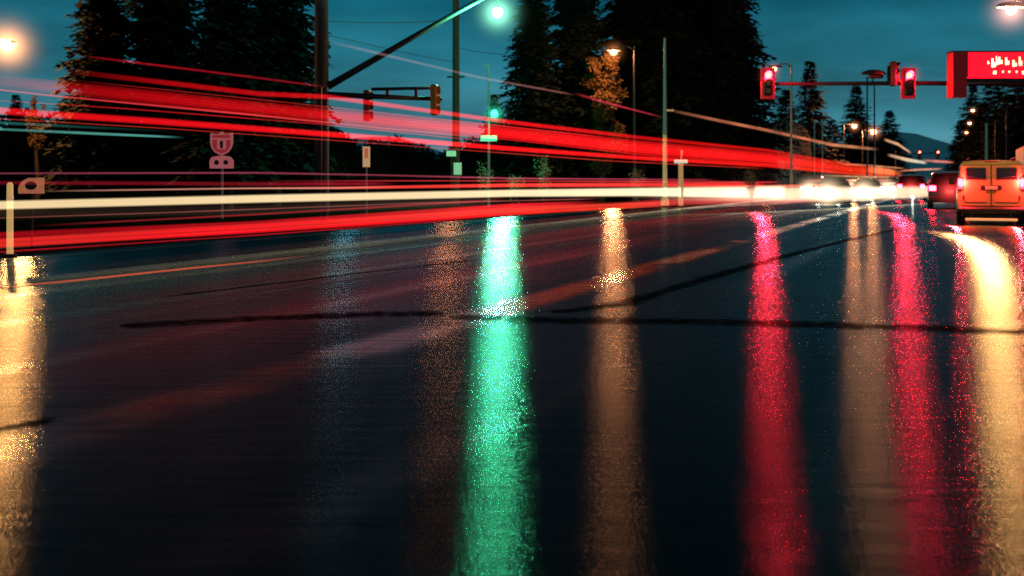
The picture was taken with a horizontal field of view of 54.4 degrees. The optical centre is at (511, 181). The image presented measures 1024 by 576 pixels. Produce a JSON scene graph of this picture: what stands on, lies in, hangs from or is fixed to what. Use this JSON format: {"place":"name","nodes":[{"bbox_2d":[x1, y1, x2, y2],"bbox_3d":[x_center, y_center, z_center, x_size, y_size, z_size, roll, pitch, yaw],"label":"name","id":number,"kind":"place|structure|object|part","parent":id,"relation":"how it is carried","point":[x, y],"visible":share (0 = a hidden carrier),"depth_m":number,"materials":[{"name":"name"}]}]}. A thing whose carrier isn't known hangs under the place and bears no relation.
{"place":"outdoors","nodes":[
{"label":"outdoors","id":0,"kind":"place"},
{"bbox_2d":[0,197,610,238],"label":"verge","id":1,"kind":"structure","parent":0,"point":[62,216],"depth_m":37.61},
{"bbox_2d":[0,39,16,50],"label":"street lamp","id":2,"kind":"object","parent":1,"relation":"on","point":[6,45],"visible":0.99,"depth_m":39.84,"materials":[{"name":"metal"}]},
{"bbox_2d":[0,95,45,199],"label":"fir tree","id":3,"kind":"object","parent":1,"relation":"on","point":[16,177],"visible":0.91,"depth_m":61.73,"materials":[{"name":"green plant"}]},
{"bbox_2d":[24,95,50,206],"bbox_3d":[-21.513,-1.323,44.965,1.093,5.155,1.329,0,0,0],"label":"broadleaf tree","id":4,"kind":"object","parent":1,"relation":"on","point":[35,141],"visible":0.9,"depth_m":44.93,"materials":[{"name":"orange plant"}]},
{"bbox_2d":[34,0,160,208],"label":"fir tree","id":5,"kind":"object","parent":1,"relation":"on","point":[96,109],"visible":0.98,"depth_m":40.22,"materials":[{"name":"green plant"}]},
{"bbox_2d":[56,0,220,206],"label":"fir tree","id":6,"kind":"object","parent":1,"relation":"on","point":[159,44],"visible":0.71,"depth_m":42.68,"materials":[{"name":"green plant"}]},
{"bbox_2d":[210,131,233,218],"bbox_3d":[-8.754,-0.202,30.020,0.720,2.663,0.090,0,0,0],"label":"route sign","id":7,"kind":"object","parent":1,"relation":"on","point":[221,143],"visible":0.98,"depth_m":29.99,"materials":[{"name":"metal"}]},
{"bbox_2d":[161,0,302,209],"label":"fir tree","id":8,"kind":"object","parent":1,"relation":"on","point":[224,87],"visible":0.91,"depth_m":39.35,"materials":[{"name":"green plant"}]},
{"bbox_2d":[218,0,353,205],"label":"fir tree","id":9,"kind":"object","parent":1,"relation":"on","point":[292,57],"visible":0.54,"depth_m":45.10,"materials":[{"name":"green plant"}]},
{"bbox_2d":[363,147,369,214],"bbox_3d":[-4.974,-0.034,34.023,0.250,2.327,0.075,0,0,0],"label":"marker sign","id":10,"kind":"object","parent":1,"relation":"on","point":[366,157],"visible":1,"depth_m":33.99,"materials":[{"name":"metal"}]},
{"bbox_2d":[314,0,502,211],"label":"utility pole","id":11,"kind":"object","parent":1,"relation":"on","point":[321,49],"visible":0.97,"depth_m":36.83,"materials":[{"name":"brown wood"}]},
{"bbox_2d":[329,19,453,22],"bbox_3d":[-4.949,-7.052,43.400,0.027,2.176,13.456,0,0,18],"label":"overhead wire","id":12,"kind":"object","parent":11,"relation":"attached to","point":[382,22],"visible":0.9,"depth_m":41.80,"materials":[{"name":"black metal"}]},
{"bbox_2d":[330,35,454,62],"bbox_3d":[-4.950,-5.734,43.400,0.024,0.487,13.453,0,0,18],"label":"overhead wire","id":13,"kind":"object","parent":11,"relation":"attached to","point":[386,48],"visible":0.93,"depth_m":42.12,"materials":[{"name":"black metal"}]},
{"bbox_2d":[446,151,455,205],"bbox_3d":[-2.810,-0.137,46.023,0.444,2.574,0.065,0,0,0],"label":"sign","id":14,"kind":"object","parent":1,"relation":"on","point":[451,153],"visible":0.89,"depth_m":46.00,"materials":[{"name":"metal"}]},
{"bbox_2d":[447,0,464,203],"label":"utility pole","id":15,"kind":"object","parent":1,"relation":"on","point":[455,76],"visible":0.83,"depth_m":49.85,"materials":[{"name":"grey wood"}]},
{"bbox_2d":[459,48,508,54],"bbox_3d":[0.232,-7.667,57.900,0.025,1.989,17.246,0,0,20],"label":"overhead wire","id":16,"kind":"object","parent":15,"relation":"attached to","point":[484,52],"visible":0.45,"depth_m":53.13,"materials":[{"name":"black metal"}]},
{"bbox_2d":[454,163,461,206],"bbox_3d":[-2.405,0.159,44.023,0.354,1.981,0.065,0,0,0],"label":"sign","id":17,"kind":"object","parent":1,"relation":"on","point":[457,169],"visible":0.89,"depth_m":43.99,"materials":[{"name":"metal"}]},
{"bbox_2d":[477,161,494,207],"bbox_3d":[-1.133,0.123,42.936,0.805,2.060,0.799,0,0,0],"label":"shrub","id":18,"kind":"object","parent":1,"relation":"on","point":[484,191],"visible":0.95,"depth_m":42.94,"materials":[{"name":"green plant"}]},
{"bbox_2d":[481,65,496,206],"bbox_3d":[-1.049,-2.063,44.986,0.740,6.425,0.143,0,0,0],"label":"signal post","id":19,"kind":"object","parent":1,"relation":"on","point":[488,137],"visible":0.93,"depth_m":44.95,"materials":[{"name":"grey metal"}]},
{"bbox_2d":[490,94,497,117],"bbox_3d":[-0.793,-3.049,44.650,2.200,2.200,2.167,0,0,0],"label":"traffic light","id":20,"kind":"object","parent":19,"relation":"attached to","point":[493,105],"visible":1,"depth_m":44.71,"materials":[{"name":"paint"}]},
{"bbox_2d":[507,174,525,206],"bbox_3d":[0.192,0.405,43.983,0.843,1.501,0.988,0,0,0],"label":"shrub","id":21,"kind":"object","parent":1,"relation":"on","point":[513,190],"visible":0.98,"depth_m":43.99,"materials":[{"name":"green plant"}]},
{"bbox_2d":[478,0,583,201],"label":"fir tree","id":22,"kind":"object","parent":1,"relation":"on","point":[535,129],"visible":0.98,"depth_m":55.34,"materials":[{"name":"green plant"}]},
{"bbox_2d":[0,201,649,247],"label":"pavement","id":23,"kind":"structure","parent":0,"point":[56,239],"depth_m":24.37,"materials":[{"name":"concrete"}]},
{"bbox_2d":[321,86,441,220],"bbox_3d":[-3.833,-0.860,29.370,3.645,4.019,0.423,0,0,-23],"label":"signal mast","id":24,"kind":"object","parent":23,"relation":"on","point":[326,94],"visible":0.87,"depth_m":28.57,"materials":[{"name":"metal"}]},
{"bbox_2d":[363,90,372,120],"bbox_3d":[-4.281,-2.268,29.772,0.255,0.920,0.452,0,0,6],"label":"traffic light","id":25,"kind":"object","parent":24,"relation":"attached to","point":[367,109],"visible":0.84,"depth_m":29.56,"materials":[{"name":"paint"}]},
{"bbox_2d":[430,84,440,115],"bbox_3d":[-2.271,-2.435,29.768,0.255,0.920,0.451,0,0,10],"label":"traffic light","id":26,"kind":"object","parent":24,"relation":"attached to","point":[435,99],"visible":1,"depth_m":29.56,"materials":[{"name":"paint"}]},
{"bbox_2d":[533,154,552,206],"bbox_3d":[1.486,-0.033,43.969,0.929,2.372,0.957,0,0,-40],"label":"shrub","id":27,"kind":"object","parent":23,"relation":"on","point":[544,190],"visible":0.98,"depth_m":44.00,"materials":[{"name":"green plant"}]},
{"bbox_2d":[607,45,636,201],"bbox_3d":[5.580,-3.630,54.600,2.611,9.560,2.600,0,0,0],"label":"street lamp","id":28,"kind":"object","parent":23,"relation":"on","point":[613,51],"visible":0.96,"depth_m":54.54,"materials":[{"name":"metal"}]},
{"bbox_2d":[0,192,1023,575],"bbox_3d":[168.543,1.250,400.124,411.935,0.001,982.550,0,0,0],"label":"road","id":29,"kind":"structure","parent":0,"point":[410,444],"depth_m":5.68,"materials":[{"name":"black asphalt"}]},
{"bbox_2d":[3,182,16,257],"bbox_3d":[-8.273,0.632,16.400,0.219,1.237,0.219,0,0,0],"label":"bollard","id":30,"kind":"object","parent":29,"relation":"on","point":[9,200],"visible":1,"depth_m":16.35,"materials":[{"name":"white paint"}]},
{"bbox_2d":[0,417,52,427],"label":"road crack","id":31,"kind":"object","parent":29,"relation":"on","point":[46,419],"visible":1,"depth_m":5.12,"materials":[{"name":"black asphalt"}]},
{"bbox_2d":[121,311,441,326],"bbox_3d":[-2.045,1.245,9.101,2.873,0.001,0.650,0,0,-16],"label":"tar seam","id":32,"kind":"object","parent":29,"relation":"on","point":[281,317],"visible":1,"depth_m":9.12,"materials":[{"name":"black asphalt"}]},
{"bbox_2d":[171,259,478,295],"bbox_3d":[-2.147,1.245,13.435,0.218,0.001,6.310,0,0,32],"label":"road crack","id":33,"kind":"object","parent":29,"relation":"on","point":[308,279],"visible":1,"depth_m":12.66,"materials":[{"name":"black asphalt"}]},
{"bbox_2d":[257,271,399,293],"bbox_3d":[-2.182,1.246,12.429,0.110,0.001,3.000,0,0,24],"label":"road marking","id":34,"kind":"object","parent":29,"relation":"on","point":[327,283],"visible":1,"depth_m":12.17,"materials":[{"name":"white paint"}]},
{"bbox_2d":[0,205,661,260],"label":"edge line","id":35,"kind":"object","parent":29,"relation":"on","point":[268,238],"visible":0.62,"depth_m":21.05,"materials":[{"name":"white paint"}]},
{"bbox_2d":[0,204,741,285],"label":"line","id":36,"kind":"object","parent":29,"relation":"on","point":[292,253],"visible":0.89,"depth_m":16.45,"materials":[{"name":"yellow paint"}]},
{"bbox_2d":[0,204,746,288],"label":"line","id":37,"kind":"object","parent":29,"relation":"on","point":[292,255],"visible":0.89,"depth_m":16.02,"materials":[{"name":"yellow paint"}]},
{"bbox_2d":[554,238,602,245],"bbox_3d":[1.441,1.246,20.668,0.110,0.001,3.000,0,0,24],"label":"road marking","id":38,"kind":"object","parent":29,"relation":"on","point":[578,242],"visible":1,"depth_m":20.36,"materials":[{"name":"white paint"}]},
{"bbox_2d":[629,167,646,206],"bbox_3d":[5.829,0.246,46.085,0.878,1.814,0.750,0,0,-24],"label":"shrub","id":39,"kind":"object","parent":29,"relation":"on","point":[635,177],"visible":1,"depth_m":45.98,"materials":[{"name":"green plant"}]},
{"bbox_2d":[661,38,673,205],"bbox_3d":[7.485,-2.890,48.000,0.629,8.080,0.397,0,0,0],"label":"lamp pole","id":40,"kind":"object","parent":29,"relation":"on","point":[664,200],"visible":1,"depth_m":47.92,"materials":[{"name":"grey metal"}]},
{"bbox_2d":[674,150,686,205],"bbox_3d":[7.972,-0.170,47.000,0.620,2.639,0.160,0,0,0],"label":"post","id":41,"kind":"object","parent":29,"relation":"on","point":[680,162],"visible":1,"depth_m":46.92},
{"bbox_2d":[552,229,899,311],"bbox_3d":[5.419,1.245,17.888,0.623,0.001,19.609,0,0,30],"label":"tar seam","id":42,"kind":"object","parent":29,"relation":"on","point":[654,294],"visible":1,"depth_m":12.40,"materials":[{"name":"black asphalt"}]},
{"bbox_2d":[449,315,1023,333],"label":"tar seam","id":43,"kind":"object","parent":29,"relation":"on","point":[778,323],"visible":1,"depth_m":8.79,"materials":[{"name":"black asphalt"}]},
{"bbox_2d":[743,168,760,203],"bbox_3d":[12.070,0.214,49.962,0.908,1.880,1.010,0,0,-27],"label":"shrub","id":44,"kind":"object","parent":29,"relation":"on","point":[751,188],"visible":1,"depth_m":49.99,"materials":[{"name":"green plant"}]},
{"bbox_2d":[768,63,793,199],"bbox_3d":[16.347,-3.439,62.000,1.975,9.177,1.975,0,0,45],"label":"street lamp","id":45,"kind":"object","parent":29,"relation":"on","point":[791,196],"visible":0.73,"depth_m":61.94,"materials":[{"name":"metal"}]},
{"bbox_2d":[799,176,823,195],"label":"car","id":46,"kind":"object","parent":29,"relation":"on","point":[807,184],"visible":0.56,"depth_m":84.84,"materials":[{"name":"silver metal"}]},
{"bbox_2d":[813,120,814,175],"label":"post","id":47,"kind":"object","parent":29,"relation":"on","point":[814,147],"visible":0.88,"depth_m":87.94,"materials":[{"name":"grey metal"}]},
{"bbox_2d":[822,119,822,175],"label":"post","id":48,"kind":"object","parent":29,"relation":"on","point":[822,147],"visible":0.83,"depth_m":87.94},
{"bbox_2d":[813,178,851,203],"bbox_3d":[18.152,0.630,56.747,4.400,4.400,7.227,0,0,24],"label":"car","id":49,"kind":"object","parent":29,"relation":"on","point":[832,189],"visible":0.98,"depth_m":56.58,"materials":[{"name":"blue paint"}]},
{"bbox_2d":[848,180,855,188],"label":"car","id":50,"kind":"object","parent":29,"relation":"on","point":[851,182],"visible":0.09,"depth_m":109.60,"materials":[{"name":"silver metal"}]},
{"bbox_2d":[850,179,881,199],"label":"car","id":51,"kind":"object","parent":29,"relation":"on","point":[866,187],"visible":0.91,"depth_m":68.44,"materials":[{"name":"silver metal"}]},
{"bbox_2d":[866,77,867,178],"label":"post","id":52,"kind":"object","parent":29,"relation":"on","point":[866,130],"visible":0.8,"depth_m":94.95,"materials":[{"name":"metal"}]},
{"bbox_2d":[862,129,876,178],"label":"street lamp","id":53,"kind":"object","parent":29,"relation":"on","point":[872,132],"visible":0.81,"depth_m":159.93,"materials":[{"name":"metal"}]},
{"bbox_2d":[873,86,874,178],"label":"post","id":54,"kind":"object","parent":29,"relation":"on","point":[874,140],"visible":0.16,"depth_m":99.92,"materials":[{"name":"metal"}]},
{"bbox_2d":[879,177,897,193],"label":"car","id":55,"kind":"object","parent":29,"relation":"on","point":[888,184],"visible":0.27,"depth_m":94.40,"materials":[{"name":"blue paint"}]},
{"bbox_2d":[775,81,1023,85],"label":"signal mast","id":56,"kind":"object","parent":29,"relation":"on","point":[886,83],"visible":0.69,"depth_m":43.63,"materials":[{"name":"metal"}]},
{"bbox_2d":[760,68,774,98],"bbox_3d":[11.151,-4.591,43.150,1.900,1.970,1.871,0,0,0],"label":"traffic light","id":57,"kind":"object","parent":56,"relation":"attached to","point":[767,83],"visible":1,"depth_m":43.39,"materials":[{"name":"paint"}]},
{"bbox_2d":[861,70,885,82],"bbox_3d":[15.787,-4.604,43.465,1.120,0.573,0.422,0,0,0],"label":"street light","id":58,"kind":"object","parent":56,"relation":"attached to","point":[875,74],"visible":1,"depth_m":43.36,"materials":[{"name":"paint"}]},
{"bbox_2d":[887,61,900,86],"bbox_3d":[16.670,-4.690,43.391,0.515,1.080,0.476,0,0,40],"label":"traffic light","id":59,"kind":"object","parent":56,"relation":"attached to","point":[893,72],"visible":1,"depth_m":43.23,"materials":[{"name":"paint"}]},
{"bbox_2d":[901,68,915,98],"bbox_3d":[17.284,-4.591,43.150,1.900,1.970,1.871,0,0,0],"label":"traffic light","id":60,"kind":"object","parent":56,"relation":"attached to","point":[908,83],"visible":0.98,"depth_m":43.37,"materials":[{"name":"paint"}]},
{"bbox_2d":[946,51,1023,98],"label":"illuminated sign","id":61,"kind":"object","parent":56,"relation":"attached to","point":[964,68],"visible":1,"depth_m":42.75,"materials":[{"name":"paint"}]},
{"bbox_2d":[895,175,927,199],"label":"car","id":62,"kind":"object","parent":29,"relation":"on","point":[910,185],"visible":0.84,"depth_m":66.09,"materials":[{"name":"red paint"}]},
{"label":"rear window","id":63,"kind":"part","parent":62,"relation":"part of","materials":[{"name":"black glass"}]},
{"bbox_2d":[895,151,940,176],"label":"signal mast","id":64,"kind":"object","parent":29,"relation":"on","point":[896,153],"visible":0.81,"depth_m":149.94,"materials":[{"name":"metal"}]},
{"bbox_2d":[917,150,920,158],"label":"traffic light","id":65,"kind":"object","parent":64,"relation":"attached to","point":[918,154],"visible":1,"depth_m":149.48,"materials":[{"name":"black metal"}]},
{"bbox_2d":[935,150,938,158],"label":"traffic light","id":66,"kind":"object","parent":64,"relation":"attached to","point":[936,154],"visible":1,"depth_m":149.57,"materials":[{"name":"black metal"}]},
{"bbox_2d":[924,171,957,208],"bbox_3d":[20.327,0.400,46.228,3.000,3.000,6.437,0,0,24],"label":"car","id":67,"kind":"object","parent":29,"relation":"on","point":[941,189],"visible":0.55,"depth_m":45.21,"materials":[{"name":"red paint"}]},
{"bbox_3d":[19.853,-0.121,45.149,1.391,0.483,0.240,0,0,24],"label":"rear window","id":68,"kind":"part","parent":67,"relation":"part of","materials":[{"name":"black glass"}]},
{"bbox_2d":[985,123,987,159],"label":"post","id":69,"kind":"object","parent":29,"relation":"on","point":[986,141],"visible":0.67,"depth_m":69.93,"materials":[{"name":"grey metal"}]},
{"bbox_2d":[949,157,1023,224],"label":"van","id":70,"kind":"object","parent":29,"relation":"on","point":[989,190],"visible":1,"depth_m":28.40,"materials":[{"name":"orange paint"}]},
{"bbox_3d":[13.304,0.120,28.534,0.756,1.160,0.065,0,0,24],"label":"rear door","id":71,"kind":"part","parent":70,"relation":"part of","materials":[{"name":"orange paint"}]},
{"bbox_3d":[14.020,0.120,28.219,0.756,1.160,0.065,0,0,24],"label":"rear door","id":72,"kind":"part","parent":70,"relation":"part of","materials":[{"name":"orange paint"}]},
{"bbox_2d":[969,107,1006,159],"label":"street lamp","id":73,"kind":"object","parent":29,"relation":"on","point":[972,109],"visible":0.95,"depth_m":109.94,"materials":[{"name":"metal"}]},
{"bbox_2d":[996,0,1023,14],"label":"street lamp","id":74,"kind":"object","parent":29,"relation":"on","point":[1010,7],"visible":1,"depth_m":24.91,"materials":[{"name":"metal"}]},
{"bbox_2d":[1016,146,1023,173],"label":"box truck","id":75,"kind":"object","parent":29,"relation":"on","point":[1020,154],"visible":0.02,"depth_m":32.65,"materials":[{"name":"white"}]},
{"bbox_2d":[0,0,1023,151],"label":"sky","id":76,"kind":"structure","parent":0,"point":[845,39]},
{"bbox_2d":[284,193,813,203],"bbox_3d":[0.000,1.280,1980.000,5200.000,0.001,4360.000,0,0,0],"label":"ground","id":77,"kind":"structure","parent":0,"point":[685,200],"depth_m":71.17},
{"bbox_2d":[0,202,660,255],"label":"kerb","id":78,"kind":"structure","parent":77,"relation":"on","point":[35,249],"depth_m":22.65,"materials":[{"name":"concrete"}]},
{"bbox_2d":[18,178,43,245],"bbox_3d":[-8.310,0.530,17.218,0.442,1.199,0.065,0,0,0],"label":"panel sign","id":79,"kind":"object","parent":78,"relation":"on","point":[31,186],"visible":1,"depth_m":17.19,"materials":[{"name":"metal"}]},
{"bbox_2d":[0,102,815,199],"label":"treeline","id":80,"kind":"object","parent":77,"relation":"on","point":[400,170],"visible":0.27,"depth_m":72.61,"materials":[{"name":"green plant"}]},
{"bbox_2d":[517,0,625,200],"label":"fir tree","id":81,"kind":"object","parent":77,"relation":"on","point":[578,21],"visible":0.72,"depth_m":58.85,"materials":[{"name":"green plant"}]},
{"bbox_2d":[579,52,629,200],"bbox_3d":[5.230,-3.058,56.981,3.118,8.626,2.841,0,0,-44],"label":"broadleaf tree","id":82,"kind":"object","parent":77,"relation":"on","point":[607,83],"visible":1,"depth_m":56.61,"materials":[{"name":"orange plant"}]},
{"bbox_2d":[582,0,740,200],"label":"fir tree","id":83,"kind":"object","parent":77,"relation":"on","point":[636,23],"visible":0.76,"depth_m":64.31,"materials":[{"name":"green plant"}]},
{"bbox_2d":[614,0,788,199],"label":"fir tree","id":84,"kind":"object","parent":77,"relation":"on","point":[716,26],"visible":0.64,"depth_m":66.27,"materials":[{"name":"green plant"}]},
{"bbox_2d":[689,0,802,198],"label":"fir tree","id":85,"kind":"object","parent":77,"relation":"on","point":[763,140],"visible":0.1,"depth_m":72.94,"materials":[{"name":"green plant"}]},
{"bbox_2d":[776,89,816,175],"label":"fir tree","id":86,"kind":"object","parent":77,"relation":"on","point":[785,96],"visible":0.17,"depth_m":119.70,"materials":[{"name":"green plant"}]},
{"bbox_2d":[793,61,850,177],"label":"fir tree","id":87,"kind":"object","parent":77,"relation":"on","point":[813,105],"visible":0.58,"depth_m":149.29,"materials":[{"name":"green plant"}]},
{"bbox_2d":[819,120,861,179],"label":"fir tree","id":88,"kind":"object","parent":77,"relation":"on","point":[834,127],"visible":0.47,"depth_m":198.75,"materials":[{"name":"green plant"}]},
{"bbox_2d":[843,124,856,177],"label":"street lamp","id":89,"kind":"object","parent":77,"relation":"on","point":[854,126],"visible":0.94,"depth_m":149.96,"materials":[{"name":"metal"}]},
{"bbox_2d":[825,86,891,180],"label":"fir tree","id":90,"kind":"object","parent":77,"relation":"on","point":[852,147],"visible":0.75,"depth_m":228.80,"materials":[{"name":"green plant"}]},
{"bbox_2d":[865,128,899,178],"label":"fir tree","id":91,"kind":"object","parent":77,"relation":"on","point":[884,162],"visible":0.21,"depth_m":257.88,"materials":[{"name":"green plant"}]},
{"bbox_2d":[882,150,899,173],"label":"broadleaf tree","id":92,"kind":"object","parent":77,"relation":"on","point":[892,159],"visible":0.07,"depth_m":297.91,"materials":[{"name":"green plant"}]},
{"bbox_2d":[876,110,923,175],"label":"fir tree","id":93,"kind":"object","parent":77,"relation":"on","point":[890,138],"visible":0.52,"depth_m":328.41,"materials":[{"name":"green plant"}]},
{"bbox_2d":[945,121,962,169],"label":"fir tree","id":94,"kind":"object","parent":77,"relation":"on","point":[954,141],"visible":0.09,"depth_m":230.21,"materials":[{"name":"green plant"}]},
{"bbox_2d":[939,86,981,170],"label":"fir tree","id":95,"kind":"object","parent":77,"relation":"on","point":[970,103],"visible":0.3,"depth_m":190.06,"materials":[{"name":"green plant"}]},
{"bbox_2d":[945,102,997,170],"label":"fir tree","id":96,"kind":"object","parent":77,"relation":"on","point":[976,143],"visible":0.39,"depth_m":169.67,"materials":[{"name":"green plant"}]},
{"bbox_2d":[946,86,1008,165],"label":"fir tree","id":97,"kind":"object","parent":77,"relation":"on","point":[990,100],"visible":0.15,"depth_m":180.03,"materials":[{"name":"green plant"}]},
{"bbox_2d":[970,94,1023,160],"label":"fir tree","id":98,"kind":"object","parent":77,"relation":"on","point":[1014,136],"visible":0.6,"depth_m":149.39,"materials":[{"name":"green plant"}]},
{"bbox_2d":[981,86,1023,149],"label":"fir tree","id":99,"kind":"object","parent":77,"relation":"on","point":[1019,100],"visible":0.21,"depth_m":159.76,"materials":[{"name":"green plant"}]},
{"bbox_2d":[352,132,954,179],"bbox_3d":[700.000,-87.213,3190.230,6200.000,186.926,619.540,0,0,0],"label":"hills","id":100,"kind":"structure","parent":0,"point":[927,165],"depth_m":3229.75,"materials":[{"name":"plant"}]},
{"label":"pavement far side","id":101,"kind":"structure","parent":0,"visible":0},
{"bbox_2d":[967,121,995,159],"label":"street lamp","id":102,"kind":"object","parent":101,"relation":"on","point":[995,134],"visible":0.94,"depth_m":141.94,"materials":[{"name":"metal"}]}
]}

